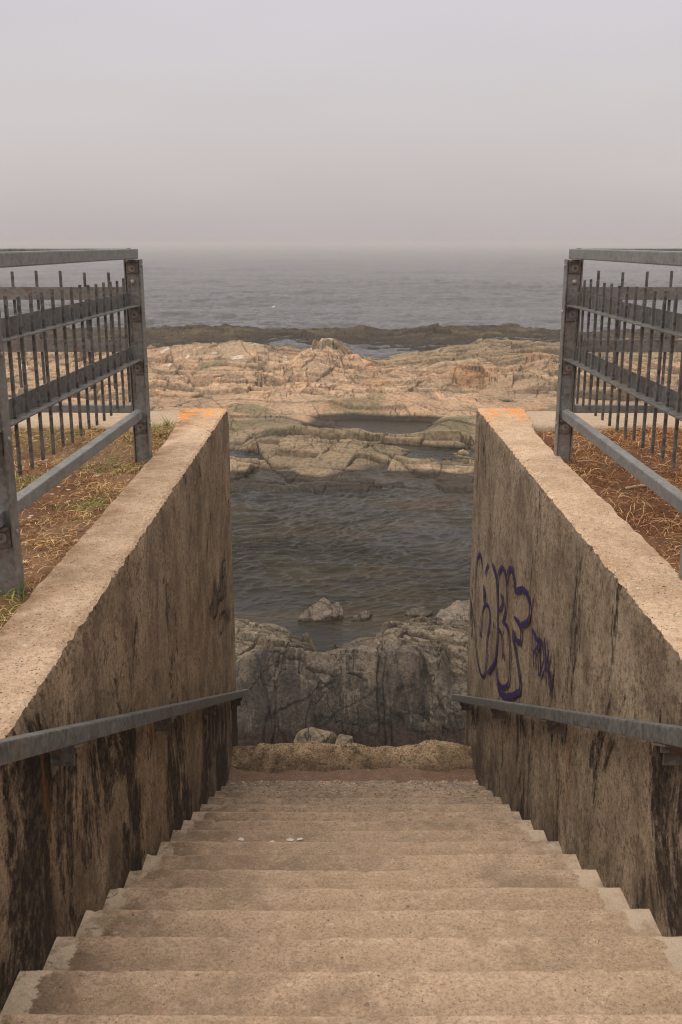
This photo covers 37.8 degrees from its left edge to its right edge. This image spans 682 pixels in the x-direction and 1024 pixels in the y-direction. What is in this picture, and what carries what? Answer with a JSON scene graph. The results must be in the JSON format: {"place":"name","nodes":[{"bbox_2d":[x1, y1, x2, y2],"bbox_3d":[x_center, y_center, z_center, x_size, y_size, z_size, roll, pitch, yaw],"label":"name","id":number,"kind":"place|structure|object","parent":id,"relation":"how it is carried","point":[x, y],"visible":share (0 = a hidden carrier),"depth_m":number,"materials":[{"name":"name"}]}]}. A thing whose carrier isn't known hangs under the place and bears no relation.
{"place":"outdoors","nodes":[
{"label":"outdoors","id":0,"kind":"place"},
{"bbox_2d":[0,245,681,651],"bbox_3d":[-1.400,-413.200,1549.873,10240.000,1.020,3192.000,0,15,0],"label":"sea","id":1,"kind":"structure","parent":0,"point":[392,553],"depth_m":72.11,"materials":[{"name":"liquid"}]},
{"bbox_2d":[298,597,343,621],"bbox_3d":[-0.249,1.601,15.168,0.604,0.335,0.798,11,19,36],"label":"rock","id":2,"kind":"object","parent":1,"relation":"in","point":[323,609],"visible":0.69,"depth_m":15.10,"materials":[{"name":"grey stone"}]},
{"bbox_2d":[4,323,681,493],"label":"reef","id":3,"kind":"object","parent":1,"relation":"in","point":[283,404],"visible":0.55,"depth_m":35.72},
{"bbox_2d":[0,424,681,629],"bbox_3d":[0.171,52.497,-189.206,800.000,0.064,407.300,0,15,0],"label":"ground","id":4,"kind":"structure","parent":0,"point":[29,512],"depth_m":5.45,"materials":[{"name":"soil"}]},
{"bbox_2d":[0,248,151,596],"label":"fence","id":5,"kind":"object","parent":4,"relation":"on","point":[130,355],"visible":0.96,"depth_m":4.85,"materials":[{"name":"metal"}]},
{"bbox_2d":[0,419,180,632],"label":"green grass","id":6,"kind":"structure","parent":4,"relation":"on","point":[79,506],"depth_m":5.95,"materials":[{"name":"plant"}]},
{"bbox_2d":[0,408,237,1013],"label":"stair wall","id":7,"kind":"structure","parent":4,"relation":"on","point":[127,606],"depth_m":4.19,"materials":[{"name":"concrete"}]},
{"bbox_2d":[0,689,248,777],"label":"handrail","id":8,"kind":"object","parent":7,"relation":"attached to","point":[61,744],"visible":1,"depth_m":3.15,"materials":[{"name":"metal"}]},
{"bbox_2d":[156,413,172,425],"bbox_3d":[-1.292,-0.675,7.324,0.200,0.123,0.145,14,21,43],"label":"grass tuft","id":9,"kind":"object","parent":4,"relation":"on","point":[166,424],"visible":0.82,"depth_m":7.33,"materials":[{"name":"green plant"}]},
{"bbox_2d":[464,408,681,936],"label":"stair wall","id":10,"kind":"structure","parent":4,"relation":"on","point":[575,593],"depth_m":4.75,"materials":[{"name":"concrete"}]},
{"bbox_2d":[452,694,681,764],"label":"handrail","id":11,"kind":"object","parent":10,"relation":"attached to","point":[667,738],"visible":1,"depth_m":3.88,"materials":[{"name":"metal"}]},
{"bbox_2d":[577,460,602,463],"bbox_3d":[1.521,-0.307,6.093,0.155,0.026,0.028,7,16,23],"label":"stick","id":12,"kind":"object","parent":4,"relation":"on","point":[578,461],"visible":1,"depth_m":6.08,"materials":[{"name":"brown wood"}]},
{"bbox_2d":[536,423,681,570],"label":"dead stems","id":13,"kind":"object","parent":4,"relation":"on","point":[621,440],"visible":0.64,"depth_m":6.02,"materials":[{"name":"brown plant"}]},
{"bbox_2d":[554,248,681,579],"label":"fence","id":14,"kind":"object","parent":4,"relation":"on","point":[656,397],"visible":0.98,"depth_m":5.23,"materials":[{"name":"metal"}]},
{"bbox_2d":[624,484,677,489],"bbox_3d":[1.704,-0.139,5.479,0.304,0.026,0.041,-1,15,-4],"label":"stick","id":15,"kind":"object","parent":4,"relation":"on","point":[635,486],"visible":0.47,"depth_m":5.47,"materials":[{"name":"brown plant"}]},
{"bbox_2d":[0,0,681,244],"label":"sky","id":16,"kind":"structure","parent":0,"point":[123,122],"materials":[{"name":"grey"}]},
{"bbox_2d":[234,616,468,746],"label":"shore rocks","id":17,"kind":"object","parent":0,"point":[395,683],"visible":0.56,"depth_m":10.98,"materials":[{"name":"grey stone"}]},
{"bbox_2d":[11,411,179,430],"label":"sea wall","id":18,"kind":"structure","parent":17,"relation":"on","point":[110,421],"depth_m":7.59,"materials":[{"name":"concrete"}]},
{"bbox_2d":[294,727,336,743],"bbox_3d":[-0.261,2.429,10.412,0.464,0.297,0.356,0,15,0],"label":"boulder","id":19,"kind":"object","parent":17,"relation":"on","point":[306,735],"visible":0.44,"depth_m":10.34,"materials":[{"name":"beige stone"}]},
{"bbox_2d":[0,779,681,1023],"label":"staircase","id":20,"kind":"structure","parent":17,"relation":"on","point":[456,901],"depth_m":3.43,"materials":[{"name":"concrete"}]},
{"bbox_2d":[335,734,352,743],"bbox_3d":[0.032,2.472,10.272,0.215,0.289,0.234,0,15,0],"label":"boulder","id":21,"kind":"object","parent":17,"relation":"on","point":[343,738],"visible":0.3,"depth_m":10.26,"materials":[{"name":"beige stone"}]},
{"bbox_2d":[231,740,473,772],"bbox_3d":[0.091,2.544,8.425,2.195,1.254,0.660,0,15,0],"label":"concrete ledge","id":22,"kind":"object","parent":17,"relation":"on","point":[426,755],"visible":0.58,"depth_m":8.25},
{"bbox_2d":[351,610,372,620],"bbox_3d":[0.322,1.633,15.097,0.217,0.212,0.380,7,17,26],"label":"flat rock","id":23,"kind":"object","parent":17,"relation":"on","point":[365,615],"visible":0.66,"depth_m":15.05,"materials":[{"name":"grey stone"}]},
{"bbox_2d":[405,607,432,616],"bbox_3d":[1.186,1.584,15.250,0.453,0.217,0.252,0,15,0],"label":"flat rock","id":24,"kind":"object","parent":17,"relation":"on","point":[420,611],"visible":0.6,"depth_m":15.20,"materials":[{"name":"grey stone"}]},
{"bbox_2d":[436,600,469,620],"bbox_3d":[1.931,1.639,14.911,1.194,0.458,0.919,-7,17,-26],"label":"flat rock","id":25,"kind":"object","parent":17,"relation":"on","point":[458,609],"visible":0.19,"depth_m":14.92,"materials":[{"name":"beige stone"}]},
{"bbox_2d":[526,411,681,431],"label":"sea wall","id":26,"kind":"structure","parent":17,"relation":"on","point":[543,420],"depth_m":7.54,"materials":[{"name":"concrete"}]},
{"bbox_2d":[228,767,475,782],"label":"sand","id":27,"kind":"structure","parent":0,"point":[399,775],"depth_m":8.06,"materials":[{"name":"brown sand"}]}
]}

